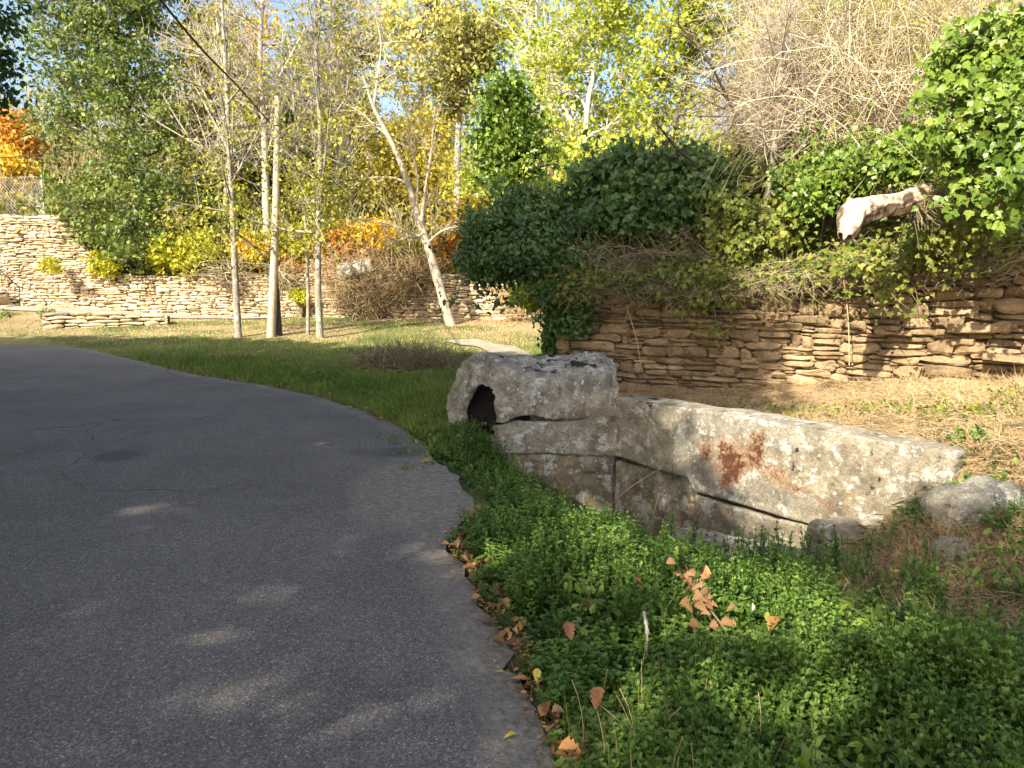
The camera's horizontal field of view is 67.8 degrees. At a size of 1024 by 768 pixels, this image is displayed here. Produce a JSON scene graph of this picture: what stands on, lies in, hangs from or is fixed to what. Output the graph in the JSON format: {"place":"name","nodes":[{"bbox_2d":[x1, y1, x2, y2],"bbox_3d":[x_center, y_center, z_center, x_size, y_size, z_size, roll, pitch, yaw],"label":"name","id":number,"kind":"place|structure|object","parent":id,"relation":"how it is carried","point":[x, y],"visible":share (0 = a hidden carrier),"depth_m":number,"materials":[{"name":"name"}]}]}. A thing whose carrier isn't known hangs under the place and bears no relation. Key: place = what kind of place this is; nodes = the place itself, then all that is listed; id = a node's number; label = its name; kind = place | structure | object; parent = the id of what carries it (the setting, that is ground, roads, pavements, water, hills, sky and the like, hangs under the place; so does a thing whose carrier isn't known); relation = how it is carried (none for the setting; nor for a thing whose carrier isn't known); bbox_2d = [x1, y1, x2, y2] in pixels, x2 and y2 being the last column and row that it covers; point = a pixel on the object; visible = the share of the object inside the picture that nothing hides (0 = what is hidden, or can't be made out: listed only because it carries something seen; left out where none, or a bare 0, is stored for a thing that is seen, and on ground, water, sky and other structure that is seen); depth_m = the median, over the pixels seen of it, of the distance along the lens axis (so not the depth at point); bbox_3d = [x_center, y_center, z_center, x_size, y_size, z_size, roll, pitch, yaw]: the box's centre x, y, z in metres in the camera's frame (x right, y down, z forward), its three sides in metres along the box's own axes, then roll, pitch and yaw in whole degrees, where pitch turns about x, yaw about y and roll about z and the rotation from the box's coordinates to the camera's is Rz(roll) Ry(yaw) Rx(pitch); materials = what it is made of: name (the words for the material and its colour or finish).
{"place":"outdoors","nodes":[
{"label":"outdoors","id":0,"kind":"place"},
{"bbox_2d":[0,305,283,318],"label":"path","id":1,"kind":"structure","parent":0,"point":[57,309],"depth_m":25.71,"materials":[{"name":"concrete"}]},
{"bbox_2d":[0,305,541,436],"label":"lawn grass","id":2,"kind":"structure","parent":0,"point":[334,362],"depth_m":16.31,"materials":[{"name":"green plant"}]},
{"bbox_2d":[0,345,554,767],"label":"road","id":3,"kind":"structure","parent":0,"point":[285,590],"depth_m":4.00,"materials":[{"name":"grey asphalt"}]},
{"bbox_2d":[445,339,531,356],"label":"path","id":4,"kind":"structure","parent":0,"point":[495,348],"depth_m":18.49,"materials":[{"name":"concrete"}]},
{"bbox_2d":[0,138,1023,767],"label":"ground","id":5,"kind":"structure","parent":0,"point":[20,338],"depth_m":19.29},
{"bbox_2d":[0,0,42,122],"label":"shade tree","id":6,"kind":"object","parent":5,"relation":"on","point":[7,22],"visible":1,"depth_m":5.99,"materials":[{"name":"green plant"}]},
{"bbox_2d":[0,132,48,212],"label":"autumn tree","id":7,"kind":"object","parent":5,"relation":"on","point":[8,164],"visible":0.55,"depth_m":29.43,"materials":[{"name":"orange plant"}]},
{"bbox_2d":[0,100,58,199],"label":"autumn tree","id":8,"kind":"object","parent":5,"relation":"on","point":[5,127],"visible":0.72,"depth_m":30.62,"materials":[{"name":"orange plant"}]},
{"bbox_2d":[80,249,123,287],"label":"shrub","id":9,"kind":"object","parent":5,"relation":"on","point":[104,268],"visible":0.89,"depth_m":26.47,"materials":[{"name":"yellow plant"}]},
{"bbox_2d":[42,312,169,328],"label":"stone wall","id":10,"kind":"structure","parent":5,"relation":"on","point":[54,320],"depth_m":22.48,"materials":[{"name":"beige stone"}]},
{"bbox_2d":[0,0,213,279],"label":"broadleaf tree","id":11,"kind":"object","parent":5,"relation":"on","point":[120,102],"visible":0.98,"depth_m":26.94,"materials":[{"name":"green plant"}]},
{"bbox_2d":[131,228,209,278],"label":"shrub","id":12,"kind":"object","parent":5,"relation":"on","point":[178,262],"visible":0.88,"depth_m":26.23,"materials":[{"name":"yellow plant"}]},
{"bbox_2d":[179,225,225,272],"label":"shrub","id":13,"kind":"object","parent":5,"relation":"on","point":[201,240],"visible":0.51,"depth_m":26.78,"materials":[{"name":"yellow plant"}]},
{"bbox_2d":[169,181,262,249],"bbox_3d":[-10.825,-6.145,28.503,3.697,2.750,2.886,0,8,0],"label":"shrub","id":14,"kind":"object","parent":5,"relation":"on","point":[213,220],"visible":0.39,"depth_m":28.03,"materials":[{"name":"green plant"}]},
{"bbox_2d":[129,0,303,337],"bbox_3d":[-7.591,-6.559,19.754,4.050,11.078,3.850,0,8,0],"label":"young tree","id":15,"kind":"object","parent":5,"relation":"on","point":[226,64],"visible":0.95,"depth_m":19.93,"materials":[{"name":"green plant"}]},
{"bbox_2d":[165,0,289,198],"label":"background tree","id":16,"kind":"object","parent":5,"relation":"on","point":[196,106],"visible":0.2,"depth_m":32.31,"materials":[{"name":"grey plant"}]},
{"bbox_2d":[178,2,283,107],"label":"background tree","id":17,"kind":"object","parent":5,"relation":"on","point":[267,35],"visible":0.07,"depth_m":43.69,"materials":[{"name":"yellow plant"}]},
{"bbox_2d":[220,230,278,273],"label":"shrub","id":18,"kind":"object","parent":5,"relation":"on","point":[250,249],"visible":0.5,"depth_m":26.39,"materials":[{"name":"plant"}]},
{"bbox_2d":[192,0,322,250],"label":"tree","id":19,"kind":"object","parent":5,"relation":"on","point":[263,103],"visible":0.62,"depth_m":26.23,"materials":[{"name":"beige plant"}]},
{"bbox_2d":[0,307,541,414],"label":"dry grass","id":20,"kind":"structure","parent":5,"relation":"on","point":[225,320],"depth_m":21.63,"materials":[{"name":"plant"}]},
{"bbox_2d":[0,215,542,319],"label":"stone wall","id":21,"kind":"structure","parent":5,"relation":"on","point":[28,243],"depth_m":26.80,"materials":[{"name":"beige stone"}]},
{"bbox_2d":[0,175,44,215],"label":"chain link fence","id":22,"kind":"object","parent":21,"relation":"on","point":[40,182],"visible":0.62,"depth_m":27.45,"materials":[{"name":"metal"}]},
{"bbox_2d":[35,255,67,276],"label":"shrub","id":23,"kind":"object","parent":21,"relation":"attached to","point":[52,264],"visible":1,"depth_m":25.99,"materials":[{"name":"yellow plant"}]},
{"bbox_2d":[337,258,372,279],"bbox_3d":[-5.245,-3.850,25.527,1.222,0.727,0.877,-1,8,-10],"label":"boulder","id":24,"kind":"object","parent":21,"relation":"on","point":[356,264],"visible":0.68,"depth_m":25.15,"materials":[{"name":"stone"}]},
{"bbox_2d":[267,96,280,337],"bbox_3d":[-6.327,-4.300,20.200,0.636,6.395,0.252,0,8,0],"label":"utility pole","id":25,"kind":"object","parent":5,"relation":"on","point":[272,307],"visible":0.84,"depth_m":20.19,"materials":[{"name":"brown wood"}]},
{"bbox_2d":[159,0,269,122],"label":"cable","id":26,"kind":"object","parent":25,"relation":"attached to","point":[194,40],"visible":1,"depth_m":12.04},
{"bbox_2d":[222,29,353,211],"bbox_3d":[-10.659,-11.810,35.730,6.686,9.758,4.564,2,8,13],"label":"background tree","id":27,"kind":"object","parent":5,"relation":"on","point":[287,116],"visible":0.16,"depth_m":35.17,"materials":[{"name":"green plant"}]},
{"bbox_2d":[260,219,315,261],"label":"shrub","id":28,"kind":"object","parent":5,"relation":"on","point":[282,234],"visible":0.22,"depth_m":26.86,"materials":[{"name":"yellow plant"}]},
{"bbox_2d":[234,14,361,334],"bbox_3d":[-5.694,-5.513,20.453,3.024,8.687,2.597,0,8,0],"label":"young tree","id":29,"kind":"object","parent":5,"relation":"on","point":[290,174],"visible":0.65,"depth_m":20.40,"materials":[{"name":"green plant"}]},
{"bbox_2d":[286,287,312,317],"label":"shrub","id":30,"kind":"object","parent":5,"relation":"on","point":[296,295],"visible":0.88,"depth_m":25.60,"materials":[{"name":"yellow plant"}]},
{"bbox_2d":[259,180,356,238],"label":"shrub","id":31,"kind":"object","parent":5,"relation":"on","point":[299,212],"visible":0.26,"depth_m":27.99,"materials":[{"name":"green plant"}]},
{"bbox_2d":[243,0,384,338],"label":"young tree","id":32,"kind":"object","parent":5,"relation":"on","point":[321,178],"visible":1,"depth_m":19.62,"materials":[{"name":"green plant"}]},
{"bbox_2d":[127,349,523,485],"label":"verge grass","id":33,"kind":"structure","parent":5,"relation":"on","point":[255,372],"depth_m":11.31,"materials":[{"name":"green plant"}]},
{"bbox_2d":[308,216,373,262],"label":"shrub","id":34,"kind":"object","parent":5,"relation":"on","point":[333,240],"visible":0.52,"depth_m":26.05,"materials":[{"name":"plant"}]},
{"bbox_2d":[261,0,425,215],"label":"tree","id":35,"kind":"object","parent":5,"relation":"on","point":[338,56],"visible":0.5,"depth_m":28.59,"materials":[{"name":"yellow plant"}]},
{"bbox_2d":[288,14,403,213],"bbox_3d":[-7.396,-11.953,34.925,4.969,9.809,5.022,1,8,7],"label":"background tree","id":36,"kind":"object","parent":5,"relation":"on","point":[369,60],"visible":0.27,"depth_m":34.21,"materials":[{"name":"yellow plant"}]},
{"bbox_2d":[182,224,536,323],"bbox_3d":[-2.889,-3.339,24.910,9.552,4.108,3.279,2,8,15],"label":"dry brush","id":37,"kind":"object","parent":5,"relation":"on","point":[332,274],"visible":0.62,"depth_m":25.08,"materials":[{"name":"plant"}]},
{"bbox_2d":[325,167,406,231],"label":"shrub","id":38,"kind":"object","parent":5,"relation":"on","point":[371,204],"visible":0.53,"depth_m":29.00,"materials":[{"name":"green plant"}]},
{"bbox_2d":[342,209,401,266],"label":"shrub","id":39,"kind":"object","parent":5,"relation":"on","point":[366,235],"visible":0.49,"depth_m":26.29,"materials":[{"name":"yellow plant"}]},
{"bbox_2d":[270,364,489,485],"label":"weeds","id":40,"kind":"object","parent":5,"relation":"on","point":[413,436],"visible":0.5,"depth_m":7.68,"materials":[{"name":"green plant"}]},
{"bbox_2d":[313,0,475,325],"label":"leaning tree","id":41,"kind":"object","parent":5,"relation":"on","point":[423,237],"visible":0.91,"depth_m":22.63,"materials":[{"name":"beige plant"}]},
{"bbox_2d":[329,327,477,371],"bbox_3d":[-2.023,-0.431,14.798,2.862,1.354,2.550,-4,8,-26],"label":"brush heap","id":42,"kind":"object","parent":5,"relation":"on","point":[420,357],"visible":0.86,"depth_m":14.35,"materials":[{"name":"brown plant"}]},
{"bbox_2d":[380,231,443,272],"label":"shrub","id":43,"kind":"object","parent":5,"relation":"on","point":[418,245],"visible":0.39,"depth_m":25.61,"materials":[{"name":"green plant"}]},
{"bbox_2d":[348,100,478,234],"bbox_3d":[-3.644,-8.532,31.282,6.501,5.937,4.223,0,8,0],"label":"background tree","id":44,"kind":"object","parent":5,"relation":"on","point":[394,128],"visible":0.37,"depth_m":30.62,"materials":[{"name":"yellow plant"}]},
{"bbox_2d":[342,0,490,188],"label":"background tree","id":45,"kind":"object","parent":5,"relation":"on","point":[414,33],"visible":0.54,"depth_m":37.53,"materials":[{"name":"yellow plant"}]},
{"bbox_2d":[0,64,870,274],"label":"dry brush","id":46,"kind":"object","parent":5,"relation":"on","point":[253,202],"visible":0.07,"depth_m":29.30,"materials":[{"name":"plant"}]},
{"bbox_2d":[423,231,466,273],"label":"shrub","id":47,"kind":"object","parent":5,"relation":"on","point":[450,244],"visible":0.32,"depth_m":24.94,"materials":[{"name":"orange plant"}]},
{"bbox_2d":[0,71,917,287],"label":"undergrowth","id":48,"kind":"object","parent":5,"relation":"on","point":[26,208],"visible":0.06,"depth_m":31.80,"materials":[{"name":"green plant"}]},
{"bbox_2d":[425,190,495,243],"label":"shrub","id":49,"kind":"object","parent":5,"relation":"on","point":[453,218],"visible":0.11,"depth_m":24.78,"materials":[{"name":"orange plant"}]},
{"bbox_2d":[409,0,514,273],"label":"background tree","id":50,"kind":"object","parent":5,"relation":"on","point":[460,57],"visible":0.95,"depth_m":24.55,"materials":[{"name":"green plant"}]},
{"bbox_2d":[437,418,577,510],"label":"weeds","id":51,"kind":"object","parent":5,"relation":"on","point":[459,429],"visible":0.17,"depth_m":7.52,"materials":[{"name":"green plant"}]},
{"bbox_2d":[453,39,571,210],"bbox_3d":[0.288,-3.558,14.097,2.770,5.200,2.334,0,8,0],"label":"ivy covered tree","id":52,"kind":"object","parent":5,"relation":"on","point":[505,135],"visible":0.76,"depth_m":13.65,"materials":[{"name":"green plant"}]},
{"bbox_2d":[437,0,594,209],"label":"background tree","id":53,"kind":"object","parent":5,"relation":"on","point":[514,23],"visible":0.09,"depth_m":28.37,"materials":[{"name":"yellow plant"}]},
{"bbox_2d":[423,171,621,328],"bbox_3d":[0.271,-2.112,11.755,3.444,2.430,2.428,0,8,0],"label":"ivy bush","id":54,"kind":"object","parent":5,"relation":"on","point":[511,240],"visible":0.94,"depth_m":11.28,"materials":[{"name":"green plant"}]},
{"bbox_2d":[447,351,618,515],"bbox_3d":[0.198,0.513,7.931,1.786,1.686,0.860,0,8,0],"label":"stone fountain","id":55,"kind":"object","parent":5,"relation":"on","point":[531,397],"visible":0.77,"depth_m":7.55,"materials":[{"name":"stone"}]},
{"bbox_2d":[475,0,602,152],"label":"bare tree","id":56,"kind":"object","parent":5,"relation":"on","point":[522,3],"visible":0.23,"depth_m":17.70,"materials":[{"name":"white plant"}]},
{"bbox_2d":[504,0,673,246],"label":"white barked tree","id":57,"kind":"object","parent":5,"relation":"on","point":[611,25],"visible":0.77,"depth_m":14.91,"materials":[{"name":"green plant"}]},
{"bbox_2d":[518,102,736,197],"bbox_3d":[2.001,-3.677,12.342,3.902,1.790,1.905,2,8,12],"label":"tree","id":58,"kind":"object","parent":5,"relation":"on","point":[559,175],"visible":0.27,"depth_m":12.34,"materials":[{"name":"green plant"}]},
{"bbox_2d":[547,127,791,254],"bbox_3d":[2.191,-2.783,11.107,3.508,1.867,2.182,6,10,40],"label":"ivy bush","id":59,"kind":"object","parent":5,"relation":"on","point":[624,186],"visible":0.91,"depth_m":10.68,"materials":[{"name":"green plant"}]},
{"bbox_2d":[609,0,758,147],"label":"white barked tree","id":60,"kind":"object","parent":5,"relation":"on","point":[663,82],"visible":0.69,"depth_m":13.46,"materials":[{"name":"green plant"}]},
{"bbox_2d":[641,94,728,180],"bbox_3d":[2.273,-3.111,10.306,1.185,1.548,0.676,-2,8,-15],"label":"bare sapling","id":61,"kind":"object","parent":5,"relation":"on","point":[682,153],"visible":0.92,"depth_m":10.19,"materials":[{"name":"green plant"}]},
{"bbox_2d":[649,0,781,154],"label":"bare sapling","id":62,"kind":"object","parent":5,"relation":"on","point":[719,80],"visible":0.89,"depth_m":10.14,"materials":[{"name":"beige plant"}]},
{"bbox_2d":[435,416,1023,767],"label":"mint patch","id":63,"kind":"object","parent":5,"relation":"on","point":[945,672],"visible":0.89,"depth_m":2.87,"materials":[{"name":"green plant"}]},
{"bbox_2d":[432,506,587,767],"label":"leaf crumbs","id":64,"kind":"object","parent":63,"relation":"on","point":[525,685],"visible":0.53,"depth_m":3.31,"materials":[{"name":"plant"}]},
{"bbox_2d":[666,556,736,629],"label":"withered oak twig","id":65,"kind":"object","parent":63,"relation":"on","point":[701,601],"visible":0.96,"depth_m":3.22,"materials":[{"name":"orange plant"}]},
{"bbox_2d":[673,527,808,561],"bbox_3d":[1.720,1.321,5.783,0.333,0.391,1.155,-6,9,-37],"label":"boulder","id":66,"kind":"object","parent":63,"relation":"on","point":[710,536],"visible":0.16,"depth_m":5.81,"materials":[{"name":"stone"}]},
{"bbox_2d":[572,502,992,767],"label":"dry stalks","id":67,"kind":"object","parent":63,"relation":"on","point":[689,701],"visible":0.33,"depth_m":2.48,"materials":[{"name":"plant"}]},
{"bbox_2d":[544,494,1023,767],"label":"broad leaf weeds","id":68,"kind":"object","parent":63,"relation":"on","point":[841,755],"visible":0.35,"depth_m":3.35,"materials":[{"name":"green plant"}]},
{"bbox_2d":[698,0,802,141],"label":"bare tree","id":69,"kind":"object","parent":5,"relation":"on","point":[741,24],"visible":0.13,"depth_m":14.24,"materials":[{"name":"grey plant"}]},
{"bbox_2d":[686,146,824,262],"bbox_3d":[3.179,-2.325,10.029,1.699,1.628,1.975,0,8,0],"label":"ivy bush","id":70,"kind":"object","parent":5,"relation":"on","point":[736,209],"visible":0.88,"depth_m":9.72,"materials":[{"name":"green plant"}]},
{"bbox_2d":[510,479,1023,767],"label":"tall grass","id":71,"kind":"structure","parent":5,"relation":"on","point":[696,669],"depth_m":2.72,"materials":[{"name":"green plant"}]},
{"bbox_2d":[692,121,858,181],"bbox_3d":[3.444,-3.184,10.917,1.479,1.077,2.480,-6,10,-38],"label":"ivy bush","id":72,"kind":"object","parent":5,"relation":"on","point":[732,154],"visible":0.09,"depth_m":10.81,"materials":[{"name":"green plant"}]},
{"bbox_2d":[551,166,1016,300],"bbox_3d":[4.740,-1.768,9.629,9.231,2.390,2.555,4,9,30],"label":"ground ivy","id":73,"kind":"object","parent":5,"relation":"on","point":[852,243],"visible":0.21,"depth_m":10.05,"materials":[{"name":"green plant"}]},
{"bbox_2d":[713,0,856,227],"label":"bare tree","id":74,"kind":"object","parent":5,"relation":"on","point":[775,117],"visible":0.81,"depth_m":9.72,"materials":[{"name":"beige plant"}]},
{"bbox_2d":[554,264,1023,392],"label":"dry stone wall","id":75,"kind":"structure","parent":5,"relation":"on","point":[954,335],"depth_m":9.53,"materials":[{"name":"beige stone"}]},
{"bbox_2d":[505,277,543,314],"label":"shrub","id":76,"kind":"object","parent":75,"relation":"attached to","point":[532,306],"visible":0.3,"depth_m":13.67,"materials":[{"name":"green plant"}]},
{"bbox_2d":[536,260,599,356],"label":"ground ivy","id":77,"kind":"object","parent":75,"relation":"attached to","point":[552,323],"visible":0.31,"depth_m":11.11,"materials":[{"name":"green plant"}]},
{"bbox_2d":[551,203,835,322],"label":"hanging dead stems","id":78,"kind":"object","parent":75,"relation":"hanging from","point":[627,257],"visible":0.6,"depth_m":10.44,"materials":[{"name":"brown plant"}]},
{"bbox_2d":[650,225,822,348],"bbox_3d":[2.803,-1.236,9.783,1.328,1.591,2.324,-7,11,-44],"label":"ivy bush","id":79,"kind":"object","parent":75,"relation":"attached to","point":[706,302],"visible":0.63,"depth_m":9.89,"materials":[{"name":"green plant"}]},
{"bbox_2d":[500,168,1023,338],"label":"hanging dead stems","id":80,"kind":"object","parent":75,"relation":"on","point":[919,276],"visible":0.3,"depth_m":9.49,"materials":[{"name":"plant"}]},
{"bbox_2d":[544,171,1023,306],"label":"ground ivy","id":81,"kind":"object","parent":75,"relation":"attached to","point":[881,255],"visible":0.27,"depth_m":9.79,"materials":[{"name":"green plant"}]},
{"bbox_2d":[799,177,1023,324],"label":"ivy bush","id":82,"kind":"object","parent":75,"relation":"on","point":[938,236],"visible":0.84,"depth_m":8.22,"materials":[{"name":"green plant"}]},
{"bbox_2d":[836,178,954,246],"bbox_3d":[3.804,-1.729,7.669,1.474,0.714,0.591,-2,8,-16],"label":"dead log","id":83,"kind":"object","parent":82,"relation":"attached to","point":[855,215],"visible":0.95,"depth_m":7.43,"materials":[{"name":"brown wood"}]},
{"bbox_2d":[611,395,966,547],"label":"slab wall","id":84,"kind":"structure","parent":5,"relation":"on","point":[758,469],"depth_m":6.28,"materials":[{"name":"stone"}]},
{"bbox_2d":[642,0,967,250],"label":"dead brambles","id":85,"kind":"object","parent":5,"relation":"on","point":[835,48],"visible":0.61,"depth_m":9.40,"materials":[{"name":"beige plant"}]},
{"bbox_2d":[703,0,980,194],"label":"bramble leaves","id":86,"kind":"object","parent":85,"relation":"attached to","point":[729,146],"visible":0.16,"depth_m":10.32,"materials":[{"name":"beige plant"}]},
{"bbox_2d":[611,365,1023,644],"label":"dry grass","id":87,"kind":"structure","parent":5,"relation":"on","point":[904,533],"depth_m":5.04,"materials":[{"name":"plant"}]},
{"bbox_2d":[630,0,1023,241],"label":"dead brambles","id":88,"kind":"object","parent":5,"relation":"on","point":[862,71],"visible":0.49,"depth_m":9.79,"materials":[{"name":"beige plant"}]},
{"bbox_2d":[642,0,1023,158],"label":"dead brambles","id":89,"kind":"object","parent":5,"relation":"on","point":[823,85],"visible":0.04,"depth_m":11.69,"materials":[{"name":"beige plant"}]},
{"bbox_2d":[717,86,954,187],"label":"undergrowth","id":90,"kind":"object","parent":5,"relation":"on","point":[924,115],"depth_m":10.70,"materials":[{"name":"green plant"}]},
{"bbox_2d":[822,0,950,74],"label":"bare sapling","id":91,"kind":"object","parent":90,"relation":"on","point":[882,34],"visible":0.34,"depth_m":10.02,"materials":[{"name":"beige plant"}]},
{"bbox_2d":[806,516,867,561],"bbox_3d":[2.285,1.148,5.289,0.435,0.439,0.430,0,8,0],"label":"boulder","id":92,"kind":"object","parent":5,"relation":"on","point":[843,526],"visible":0.27,"depth_m":5.21,"materials":[{"name":"stone"}]},
{"bbox_2d":[804,0,882,141],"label":"bare sapling","id":93,"kind":"object","parent":5,"relation":"on","point":[844,46],"visible":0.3,"depth_m":10.07,"materials":[{"name":"beige plant"}]},
{"bbox_2d":[757,92,945,226],"bbox_3d":[4.174,-2.683,9.023,1.472,1.599,2.689,-6,10,-38],"label":"ivy bush","id":94,"kind":"object","parent":5,"relation":"on","point":[824,186],"visible":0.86,"depth_m":9.05,"materials":[{"name":"green plant"}]},
{"bbox_2d":[698,380,1023,429],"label":"weeds","id":95,"kind":"object","parent":5,"relation":"on","point":[981,410],"visible":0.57,"depth_m":6.48,"materials":[{"name":"plant"}]},
{"bbox_2d":[873,423,1022,540],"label":"weeds","id":96,"kind":"object","parent":5,"relation":"on","point":[975,436],"visible":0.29,"depth_m":4.96,"materials":[{"name":"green plant"}]},
{"bbox_2d":[929,535,969,574],"bbox_3d":[2.309,0.913,4.010,0.205,0.230,0.176,-5,9,-32],"label":"boulder","id":97,"kind":"object","parent":5,"relation":"on","point":[942,541],"visible":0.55,"depth_m":3.95,"materials":[{"name":"stone"}]},
{"bbox_2d":[900,0,1023,240],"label":"ivy bush","id":98,"kind":"object","parent":5,"relation":"on","point":[980,62],"visible":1,"depth_m":7.10,"materials":[{"name":"green plant"}]},
{"bbox_2d":[920,474,1023,536],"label":"boulder","id":99,"kind":"object","parent":5,"relation":"on","point":[970,493],"visible":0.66,"depth_m":4.32,"materials":[{"name":"stone"}]},
{"bbox_2d":[0,0,1023,153],"label":"sky","id":100,"kind":"structure","parent":0,"point":[281,7],"materials":[{"name":"blue"}]},
{"bbox_2d":[438,430,620,767],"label":"verge grass","id":101,"kind":"structure","parent":0,"point":[521,652],"depth_m":3.24,"materials":[{"name":"green plant"}]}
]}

